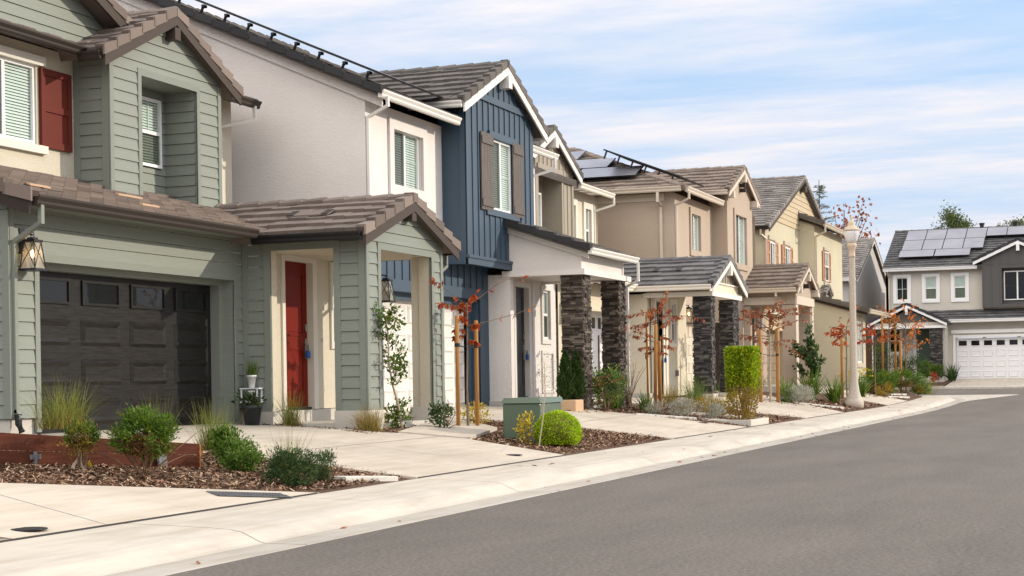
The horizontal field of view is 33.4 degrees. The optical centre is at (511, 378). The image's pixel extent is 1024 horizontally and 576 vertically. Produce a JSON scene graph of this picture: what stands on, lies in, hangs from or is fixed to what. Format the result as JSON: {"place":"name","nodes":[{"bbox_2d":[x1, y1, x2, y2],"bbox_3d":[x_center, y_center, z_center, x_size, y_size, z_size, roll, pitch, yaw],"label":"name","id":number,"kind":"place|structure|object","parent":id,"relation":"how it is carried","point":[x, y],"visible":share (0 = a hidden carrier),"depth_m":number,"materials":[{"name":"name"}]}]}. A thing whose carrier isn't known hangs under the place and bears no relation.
{"place":"outdoors","nodes":[
{"label":"outdoors","id":0,"kind":"place"},
{"bbox_2d":[0,483,317,541],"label":"driveway","id":1,"kind":"structure","parent":0,"point":[110,504],"depth_m":15.22,"materials":[{"name":"concrete"}]},
{"bbox_2d":[41,424,561,478],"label":"driveway","id":2,"kind":"structure","parent":0,"point":[408,463],"depth_m":23.55,"materials":[{"name":"concrete"}]},
{"bbox_2d":[241,405,262,424],"bbox_3d":[-4.072,0.572,26.742,0.330,0.310,0.330,-1,0,20],"label":"plant pot","id":3,"kind":"object","parent":2,"relation":"on","point":[253,412],"visible":0.98,"depth_m":26.63,"materials":[{"name":"grey plastic"}]},
{"bbox_2d":[231,389,266,407],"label":"pot plant","id":4,"kind":"object","parent":3,"relation":"in","point":[252,400],"visible":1,"depth_m":26.70,"materials":[{"name":"green plant"}]},
{"bbox_2d":[398,418,496,438],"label":"path","id":5,"kind":"structure","parent":0,"point":[470,431],"depth_m":27.78,"materials":[{"name":"concrete"}]},
{"bbox_2d":[0,386,920,542],"bbox_3d":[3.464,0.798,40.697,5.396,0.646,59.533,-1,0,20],"label":"bark mulch","id":6,"kind":"object","parent":0,"point":[214,476],"visible":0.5,"depth_m":18.50,"materials":[{"name":"brown wood"}]},
{"bbox_2d":[17,375,120,428],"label":"ornamental grass","id":7,"kind":"object","parent":6,"relation":"on","point":[60,419],"depth_m":18.99,"materials":[{"name":"plant"}]},
{"bbox_2d":[56,416,103,470],"bbox_3d":[-4.459,0.684,17.792,0.492,0.595,0.448,-1,0,42],"label":"shrub","id":8,"kind":"object","parent":6,"relation":"on","point":[80,443],"visible":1,"depth_m":17.73,"materials":[{"name":"green plant"}]},
{"bbox_2d":[0,433,200,468],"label":"retaining wall","id":9,"kind":"structure","parent":6,"relation":"on","point":[29,447],"depth_m":18.03,"materials":[{"name":"brown wood"}]},
{"bbox_2d":[100,403,196,478],"bbox_3d":[-3.787,0.648,17.648,1.028,0.822,1.041,-1,0,-10],"label":"shrub","id":10,"kind":"object","parent":6,"relation":"on","point":[153,438],"visible":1,"depth_m":17.51,"materials":[{"name":"green plant"}]},
{"bbox_2d":[168,394,248,450],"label":"ornamental grass","id":11,"kind":"object","parent":6,"relation":"on","point":[204,439],"depth_m":19.99,"materials":[{"name":"plant"}]},
{"bbox_2d":[0,0,460,434],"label":"house","id":12,"kind":"structure","parent":6,"relation":"on","point":[128,227],"depth_m":26.60,"materials":[{"name":"green paint"}]},
{"bbox_2d":[0,56,34,143],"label":"window","id":13,"kind":"structure","parent":12,"relation":"in","point":[17,87],"depth_m":25.23,"materials":[{"name":"white plastic"}]},
{"bbox_2d":[39,271,211,433],"bbox_3d":[-5.629,-0.370,24.817,0.074,2.200,4.930,-1,0,20],"label":"garage door","id":14,"kind":"structure","parent":12,"relation":"in","point":[132,338],"depth_m":24.80,"materials":[{"name":"wood"}]},
{"bbox_2d":[142,95,161,175],"bbox_3d":[-6.259,-4.090,28.464,0.535,1.340,0.900,-1,0,20],"label":"window","id":15,"kind":"structure","parent":12,"relation":"in","point":[151,108],"depth_m":28.52,"materials":[{"name":"white plastic"}]},
{"bbox_2d":[285,261,311,409],"bbox_3d":[-3.645,-0.722,28.616,0.143,2.480,1.050,-1,0,20],"label":"entry door","id":16,"kind":"structure","parent":12,"relation":"in","point":[295,272],"depth_m":28.72,"materials":[{"name":"red paint"}]},
{"bbox_2d":[207,419,258,462],"bbox_3d":[-3.261,0.736,19.760,0.644,0.570,0.743,-1,0,20],"label":"shrub","id":17,"kind":"object","parent":6,"relation":"on","point":[220,440],"visible":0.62,"depth_m":19.67,"materials":[{"name":"green plant"}]},
{"bbox_2d":[215,436,266,472],"bbox_3d":[-3.019,0.852,19.075,0.597,0.444,0.544,-1,0,20],"label":"shrub","id":18,"kind":"object","parent":6,"relation":"on","point":[238,458],"visible":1,"depth_m":18.99,"materials":[{"name":"green plant"}]},
{"bbox_2d":[256,420,316,472],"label":"ornamental grass","id":19,"kind":"object","parent":6,"relation":"on","point":[286,445],"depth_m":18.71,"materials":[{"name":"plant"}]},
{"bbox_2d":[269,385,308,426],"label":"ornamental grass","id":20,"kind":"object","parent":6,"relation":"on","point":[289,419],"depth_m":26.98,"materials":[{"name":"plant"}]},
{"bbox_2d":[258,441,325,485],"bbox_3d":[-2.320,0.918,18.204,0.754,0.513,0.750,-1,0,20],"label":"shrub","id":21,"kind":"object","parent":6,"relation":"on","point":[283,458],"visible":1,"depth_m":18.09,"materials":[{"name":"green plant"}]},
{"bbox_2d":[313,447,338,482],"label":"shrub","id":22,"kind":"object","parent":6,"relation":"on","point":[325,475],"visible":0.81,"depth_m":18.79,"materials":[{"name":"green plant"}]},
{"bbox_2d":[82,0,639,412],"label":"house","id":23,"kind":"structure","parent":6,"relation":"on","point":[454,147],"depth_m":34.84,"materials":[{"name":"white paint"}]},
{"bbox_2d":[394,130,418,189],"bbox_3d":[-2.326,-4.223,33.186,0.535,1.320,1.580,-1,0,20],"label":"window","id":24,"kind":"structure","parent":23,"relation":"in","point":[406,145],"depth_m":33.33,"materials":[{"name":"white plastic"}]},
{"bbox_2d":[382,298,464,412],"bbox_3d":[-1.868,-0.445,34.196,0.074,2.190,4.930,-1,0,20],"label":"garage door","id":25,"kind":"structure","parent":23,"relation":"in","point":[405,388],"depth_m":33.73,"materials":[{"name":"white paint"}]},
{"bbox_2d":[493,140,510,213],"bbox_3d":[-0.495,-4.323,36.628,0.535,1.700,1.480,-1,0,20],"label":"window","id":26,"kind":"structure","parent":23,"relation":"in","point":[501,151],"depth_m":36.79,"materials":[{"name":"white plastic"}]},
{"bbox_2d":[516,287,527,396],"bbox_3d":[0.156,-0.813,38.518,0.143,2.500,0.920,-1,0,20],"label":"entry door","id":27,"kind":"structure","parent":23,"relation":"in","point":[520,334],"depth_m":38.68,"materials":[{"name":"grey paint"}]},
{"bbox_2d":[543,290,548,338],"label":"window","id":28,"kind":"structure","parent":23,"relation":"in","point":[545,293],"depth_m":40.32,"materials":[{"name":"white plastic"}]},
{"bbox_2d":[334,476,397,481],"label":"paving slab","id":29,"kind":"structure","parent":6,"relation":"on","point":[375,478],"depth_m":19.32,"materials":[{"name":"concrete"}]},
{"bbox_2d":[340,401,392,431],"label":"ornamental grass","id":30,"kind":"object","parent":6,"relation":"on","point":[371,422],"depth_m":26.39,"materials":[{"name":"plant"}]},
{"bbox_2d":[370,295,416,430],"bbox_3d":[-1.962,-0.212,27.330,0.865,2.273,1.012,-1,0,1],"label":"young tree","id":31,"kind":"object","parent":6,"relation":"on","point":[397,407],"visible":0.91,"depth_m":27.24,"materials":[{"name":"green plant"}]},
{"bbox_2d":[0,402,817,523],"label":"driveway","id":32,"kind":"structure","parent":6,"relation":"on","point":[251,433],"depth_m":15.13,"materials":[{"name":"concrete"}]},
{"bbox_2d":[426,399,457,427],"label":"shrub","id":33,"kind":"object","parent":6,"relation":"on","point":[438,411],"visible":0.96,"depth_m":28.21,"materials":[{"name":"green plant"}]},
{"bbox_2d":[455,315,460,425],"bbox_3d":[-0.923,-0.062,29.000,0.067,2.020,0.070,-1,0,20],"label":"tree stake","id":34,"kind":"object","parent":6,"relation":"on","point":[457,363],"visible":0.79,"depth_m":28.97,"materials":[{"name":"brown wood"}]},
{"bbox_2d":[454,401,493,423],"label":"shrub","id":35,"kind":"object","parent":6,"relation":"on","point":[471,408],"visible":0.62,"depth_m":29.88,"materials":[{"name":"yellow plant"}]},
{"bbox_2d":[474,320,478,425],"bbox_3d":[-0.608,-0.023,29.397,0.067,1.960,0.070,-1,0,20],"label":"tree stake","id":36,"kind":"object","parent":6,"relation":"on","point":[476,365],"visible":0.79,"depth_m":29.37,"materials":[{"name":"brown wood"}]},
{"bbox_2d":[428,275,535,425],"bbox_3d":[-0.427,-0.444,29.476,2.428,2.685,0.701,-1,0,-44],"label":"staked tree","id":37,"kind":"object","parent":6,"relation":"on","point":[462,307],"visible":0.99,"depth_m":29.16,"materials":[{"name":"red plant"}]},
{"bbox_2d":[512,410,535,444],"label":"shrub","id":38,"kind":"object","parent":6,"relation":"on","point":[521,425],"visible":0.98,"depth_m":26.80,"materials":[{"name":"yellow plant"}]},
{"bbox_2d":[500,397,563,442],"bbox_3d":[0.353,0.752,28.157,0.700,0.885,1.225,-1,0,20],"label":"utility box","id":39,"kind":"object","parent":6,"relation":"on","point":[513,408],"visible":0.57,"depth_m":27.65,"materials":[{"name":"green paint"}]},
{"bbox_2d":[530,353,562,447],"bbox_3d":[0.553,0.274,26.529,0.439,1.603,0.678,-1,0,37],"label":"bare sapling","id":40,"kind":"object","parent":6,"relation":"on","point":[544,396],"visible":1,"depth_m":26.54,"materials":[{"name":"brown plant"}]},
{"bbox_2d":[533,409,583,445],"bbox_3d":[0.731,0.784,27.151,0.834,0.626,0.846,-1,0,20],"label":"dome shrub","id":41,"kind":"object","parent":6,"relation":"on","point":[561,428],"visible":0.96,"depth_m":26.91,"materials":[{"name":"green plant"}]},
{"bbox_2d":[589,366,625,411],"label":"shrub","id":42,"kind":"object","parent":6,"relation":"on","point":[611,387],"visible":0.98,"depth_m":36.67,"materials":[{"name":"green plant"}]},
{"bbox_2d":[591,361,632,409],"bbox_3d":[2.067,0.166,37.371,1.120,1.122,1.344,-1,0,20],"label":"shrub","id":43,"kind":"object","parent":6,"relation":"on","point":[600,390],"visible":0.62,"depth_m":37.24,"materials":[{"name":"green plant"}]},
{"bbox_2d":[625,338,645,407],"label":"bare shrub","id":44,"kind":"object","parent":6,"relation":"on","point":[629,402],"visible":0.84,"depth_m":39.43,"materials":[{"name":"brown plant"}]},
{"bbox_2d":[533,124,748,400],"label":"house","id":45,"kind":"structure","parent":6,"relation":"on","point":[562,206],"depth_m":45.72,"materials":[{"name":"beige paint"}]},
{"bbox_2d":[556,309,603,396],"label":"garage door","id":46,"kind":"structure","parent":45,"relation":"in","point":[596,324],"depth_m":44.77,"materials":[{"name":"white paint"}]},
{"bbox_2d":[633,392,660,411],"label":"strap leaf plant","id":47,"kind":"object","parent":6,"relation":"on","point":[642,404],"visible":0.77,"depth_m":38.65,"materials":[{"name":"green plant"}]},
{"bbox_2d":[654,324,656,408],"bbox_3d":[3.299,-0.205,39.185,0.080,2.105,0.346,-1,0,-2],"label":"tree stake","id":48,"kind":"object","parent":6,"relation":"on","point":[655,362],"visible":0.79,"depth_m":39.13,"materials":[{"name":"brown wood"}]},
{"bbox_2d":[657,341,661,407],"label":"tree stake","id":49,"kind":"object","parent":6,"relation":"on","point":[659,373],"visible":0.79,"depth_m":40.02,"materials":[{"name":"brown wood"}]},
{"bbox_2d":[622,291,704,402],"bbox_3d":[3.500,-0.619,39.507,1.678,2.799,1.663,-1,0,20],"label":"staked tree","id":50,"kind":"object","parent":6,"relation":"on","point":[650,314],"visible":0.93,"depth_m":39.40,"materials":[{"name":"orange plant"}]},
{"bbox_2d":[652,380,687,404],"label":"ornamental grass","id":51,"kind":"object","parent":6,"relation":"on","point":[668,398],"depth_m":42.35,"materials":[{"name":"plant"}]},
{"bbox_2d":[665,395,704,416],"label":"silver bush","id":52,"kind":"object","parent":6,"relation":"on","point":[683,403],"visible":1,"depth_m":37.89,"materials":[{"name":"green plant"}]},
{"bbox_2d":[677,371,711,406],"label":"ornamental grass","id":53,"kind":"object","parent":6,"relation":"on","point":[694,392],"depth_m":42.52,"materials":[{"name":"green plant"}]},
{"bbox_2d":[569,147,820,392],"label":"house","id":54,"kind":"structure","parent":6,"relation":"on","point":[683,212],"depth_m":54.73,"materials":[{"name":"beige paint"}]},
{"bbox_2d":[686,322,693,390],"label":"garage door","id":55,"kind":"structure","parent":54,"relation":"in","point":[689,327],"depth_m":52.94,"materials":[{"name":"beige paint"}]},
{"bbox_2d":[692,214,698,250],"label":"window","id":56,"kind":"structure","parent":54,"relation":"in","point":[694,218],"depth_m":53.23,"materials":[{"name":"white plastic"}]},
{"bbox_2d":[736,215,744,264],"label":"window","id":57,"kind":"structure","parent":54,"relation":"in","point":[739,220],"depth_m":57.05,"materials":[{"name":"white plastic"}]},
{"bbox_2d":[697,398,726,419],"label":"silver bush","id":58,"kind":"object","parent":6,"relation":"on","point":[714,408],"visible":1,"depth_m":38.22,"materials":[{"name":"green plant"}]},
{"bbox_2d":[713,417,768,426],"bbox_3d":[5.178,0.993,39.027,1.004,0.150,1.984,-1,0,20],"label":"bed border","id":59,"kind":"object","parent":6,"relation":"on","point":[756,422],"visible":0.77,"depth_m":38.14,"materials":[{"name":"concrete"}]},
{"bbox_2d":[723,345,769,419],"bbox_3d":[5.381,0.126,38.998,1.170,1.785,1.026,-1,0,20],"label":"column hedge","id":60,"kind":"object","parent":6,"relation":"on","point":[743,371],"depth_m":38.77,"materials":[{"name":"green plant"}]},
{"bbox_2d":[758,330,762,401],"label":"tree stake","id":61,"kind":"object","parent":6,"relation":"on","point":[760,347],"visible":0.67,"depth_m":48.74,"materials":[{"name":"brown wood"}]},
{"bbox_2d":[738,299,812,401],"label":"staked tree","id":62,"kind":"object","parent":6,"relation":"on","point":[770,316],"visible":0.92,"depth_m":49.42,"materials":[{"name":"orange plant"}]},
{"bbox_2d":[775,328,779,402],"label":"tree stake","id":63,"kind":"object","parent":6,"relation":"on","point":[777,373],"visible":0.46,"depth_m":50.02,"materials":[{"name":"brown wood"}]},
{"bbox_2d":[768,374,798,402],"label":"strap leaf plant","id":64,"kind":"object","parent":6,"relation":"on","point":[782,389],"visible":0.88,"depth_m":50.66,"materials":[{"name":"green plant"}]},
{"bbox_2d":[780,383,816,403],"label":"silver bush","id":65,"kind":"object","parent":6,"relation":"on","point":[806,395],"visible":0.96,"depth_m":50.63,"materials":[{"name":"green plant"}]},
{"bbox_2d":[788,321,826,377],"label":"young tree","id":66,"kind":"object","parent":6,"relation":"on","point":[809,354],"visible":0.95,"depth_m":55.48,"materials":[{"name":"green plant"}]},
{"bbox_2d":[788,367,834,399],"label":"strap leaf plant","id":67,"kind":"object","parent":6,"relation":"on","point":[815,384],"visible":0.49,"depth_m":54.98,"materials":[{"name":"green plant"}]},
{"bbox_2d":[751,175,891,388],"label":"house","id":68,"kind":"structure","parent":6,"relation":"on","point":[792,225],"depth_m":66.30,"materials":[{"name":"beige paint"}]},
{"bbox_2d":[766,330,775,384],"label":"garage door","id":69,"kind":"structure","parent":68,"relation":"in","point":[773,336],"depth_m":64.69,"materials":[{"name":"brown paint"}]},
{"bbox_2d":[819,375,847,402],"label":"strap leaf plant","id":70,"kind":"object","parent":6,"relation":"on","point":[834,394],"visible":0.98,"depth_m":55.37,"materials":[{"name":"green plant"}]},
{"bbox_2d":[840,338,843,397],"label":"tree stake","id":71,"kind":"object","parent":6,"relation":"on","point":[841,359],"visible":0.79,"depth_m":59.18,"materials":[{"name":"brown wood"}]},
{"bbox_2d":[823,306,870,396],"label":"staked tree","id":72,"kind":"object","parent":6,"relation":"on","point":[834,333],"visible":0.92,"depth_m":59.63,"materials":[{"name":"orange plant"}]},
{"bbox_2d":[843,214,863,407],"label":"street lamp","id":73,"kind":"object","parent":6,"relation":"on","point":[851,230],"visible":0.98,"depth_m":54.86,"materials":[{"name":"beige metal"}]},
{"bbox_2d":[858,324,888,395],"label":"staked tree","id":74,"kind":"object","parent":6,"relation":"on","point":[873,333],"visible":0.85,"depth_m":63.83,"materials":[{"name":"orange plant"}]},
{"bbox_2d":[868,335,893,370],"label":"shrub","id":75,"kind":"object","parent":6,"relation":"on","point":[878,348],"visible":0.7,"depth_m":84.22,"materials":[{"name":"green plant"}]},
{"bbox_2d":[860,362,904,394],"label":"shrub","id":76,"kind":"object","parent":6,"relation":"on","point":[882,378],"visible":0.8,"depth_m":65.14,"materials":[{"name":"green plant"}]},
{"bbox_2d":[875,298,929,392],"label":"staked tree","id":77,"kind":"object","parent":6,"relation":"on","point":[905,325],"visible":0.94,"depth_m":69.72,"materials":[{"name":"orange plant"}]},
{"bbox_2d":[888,368,916,393],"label":"shrub","id":78,"kind":"object","parent":6,"relation":"on","point":[907,373],"visible":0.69,"depth_m":67.75,"materials":[{"name":"green plant"}]},
{"bbox_2d":[907,372,933,393],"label":"shrub","id":79,"kind":"object","parent":6,"relation":"on","point":[920,382],"visible":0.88,"depth_m":70.03,"materials":[{"name":"green plant"}]},
{"bbox_2d":[0,395,942,564],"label":"pavement","id":80,"kind":"structure","parent":0,"point":[40,547],"depth_m":16.66,"materials":[{"name":"concrete"}]},
{"bbox_2d":[206,491,293,497],"bbox_3d":[-2.580,1.141,16.822,0.790,0.092,0.320,-1,0,-32],"label":"drain grate","id":81,"kind":"object","parent":80,"relation":"on","point":[246,494],"visible":1,"depth_m":16.79,"materials":[{"name":"silver metal"}]},
{"bbox_2d":[0,401,906,541],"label":"expansion joint","id":82,"kind":"object","parent":80,"relation":"on","point":[284,498],"visible":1,"depth_m":15.61,"materials":[{"name":"grey"}]},
{"bbox_2d":[384,406,748,438],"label":"driveway","id":83,"kind":"structure","parent":0,"point":[662,427],"depth_m":34.22,"materials":[{"name":"concrete"}]},
{"bbox_2d":[561,399,583,411],"bbox_3d":[1.240,0.577,35.905,0.400,0.270,0.550,-1,0,20],"label":"planter","id":84,"kind":"object","parent":83,"relation":"on","point":[573,405],"visible":0.64,"depth_m":35.66,"materials":[{"name":"beige concrete"}]},
{"bbox_2d":[556,349,575,399],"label":"conifer shrub","id":85,"kind":"object","parent":84,"relation":"in","point":[566,375],"visible":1,"depth_m":35.73,"materials":[{"name":"green plant"}]},
{"bbox_2d":[568,349,586,399],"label":"conifer shrub","id":86,"kind":"object","parent":84,"relation":"in","point":[579,378],"visible":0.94,"depth_m":35.93,"materials":[{"name":"green plant"}]},
{"bbox_2d":[167,388,1023,575],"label":"road","id":87,"kind":"structure","parent":0,"point":[939,492],"depth_m":15.19,"materials":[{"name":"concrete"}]},
{"bbox_2d":[0,395,954,575],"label":"kerb","id":88,"kind":"structure","parent":87,"relation":"on","point":[111,559],"depth_m":15.58,"materials":[{"name":"concrete"}]},
{"bbox_2d":[104,398,964,575],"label":"gutter pan","id":89,"kind":"object","parent":87,"relation":"on","point":[174,567],"visible":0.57,"depth_m":16.17,"materials":[{"name":"concrete"}]},
{"bbox_2d":[935,394,1017,401],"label":"cross gutter","id":90,"kind":"object","parent":89,"relation":"on","point":[971,397],"visible":0.45,"depth_m":71.58,"materials":[{"name":"concrete"}]},
{"bbox_2d":[866,221,1023,382],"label":"house","id":91,"kind":"structure","parent":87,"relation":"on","point":[958,286],"depth_m":85.39,"materials":[{"name":"beige paint"}]},
{"bbox_2d":[896,277,907,300],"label":"window","id":92,"kind":"structure","parent":91,"relation":"in","point":[901,283],"depth_m":86.63,"materials":[{"name":"white plastic"}]},
{"bbox_2d":[916,328,929,375],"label":"entry door","id":93,"kind":"structure","parent":91,"relation":"in","point":[925,350],"depth_m":85.64,"materials":[{"name":"grey paint"}]},
{"bbox_2d":[925,276,936,299],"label":"window","id":94,"kind":"structure","parent":91,"relation":"in","point":[930,282],"depth_m":86.00,"materials":[{"name":"white plastic"}]},
{"bbox_2d":[954,275,965,298],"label":"window","id":95,"kind":"structure","parent":91,"relation":"in","point":[959,281],"depth_m":85.51,"materials":[{"name":"white plastic"}]},
{"bbox_2d":[956,337,1023,378],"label":"garage door","id":96,"kind":"structure","parent":91,"relation":"in","point":[1003,357],"depth_m":85.14,"materials":[{"name":"white paint"}]},
{"bbox_2d":[1004,270,1023,299],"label":"window","id":97,"kind":"structure","parent":91,"relation":"in","point":[1013,280],"depth_m":84.48,"materials":[{"name":"white plastic"}]},
{"bbox_2d":[931,200,977,357],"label":"broadleaf tree","id":98,"kind":"object","parent":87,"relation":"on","point":[954,221],"visible":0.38,"depth_m":110.69,"materials":[{"name":"green plant"}]},
{"bbox_2d":[895,386,1023,389],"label":"kerb","id":99,"kind":"structure","parent":87,"relation":"on","point":[944,387],"depth_m":79.44,"materials":[{"name":"concrete"}]},
{"bbox_2d":[176,0,1023,337],"label":"sky","id":100,"kind":"structure","parent":0,"point":[908,107],"materials":[{"name":"blue"}]},
{"bbox_2d":[687,391,842,418],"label":"driveway","id":101,"kind":"structure","parent":0,"point":[771,408],"depth_m":47.37,"materials":[{"name":"concrete"}]},
{"bbox_2d":[767,384,905,405],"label":"driveway","id":102,"kind":"structure","parent":0,"point":[887,401],"depth_m":61.78,"materials":[{"name":"concrete"}]},
{"bbox_2d":[842,237,885,372],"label":"house","id":103,"kind":"structure","parent":0,"point":[870,277],"depth_m":91.62,"materials":[{"name":"grey paint"}]},
{"bbox_2d":[916,380,951,385],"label":"lawn strip","id":104,"kind":"object","parent":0,"point":[947,382],"visible":0.02,"depth_m":82.61,"materials":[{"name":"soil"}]},
{"bbox_2d":[813,185,840,236],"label":"conifer tree","id":105,"kind":"object","parent":104,"relation":"on","point":[820,187],"visible":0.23,"depth_m":111.66,"materials":[{"name":"grey plant"}]},
{"bbox_2d":[829,195,880,243],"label":"red leaved tree","id":106,"kind":"object","parent":104,"relation":"on","point":[844,220],"visible":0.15,"depth_m":111.88,"materials":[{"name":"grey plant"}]},
{"bbox_2d":[902,351,925,374],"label":"shrub","id":107,"kind":"object","parent":104,"relation":"on","point":[914,362],"visible":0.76,"depth_m":82.26,"materials":[{"name":"green plant"}]},
{"bbox_2d":[916,358,933,378],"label":"shrub","id":108,"kind":"object","parent":104,"relation":"on","point":[928,367],"visible":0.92,"depth_m":81.60,"materials":[{"name":"green plant"}]},
{"bbox_2d":[940,361,962,380],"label":"strap leaf plant","id":109,"kind":"object","parent":104,"relation":"on","point":[951,374],"visible":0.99,"depth_m":83.45,"materials":[{"name":"plant"}]},
{"bbox_2d":[945,378,1023,386],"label":"driveway","id":110,"kind":"structure","parent":0,"point":[994,382],"depth_m":82.28,"materials":[{"name":"concrete"}]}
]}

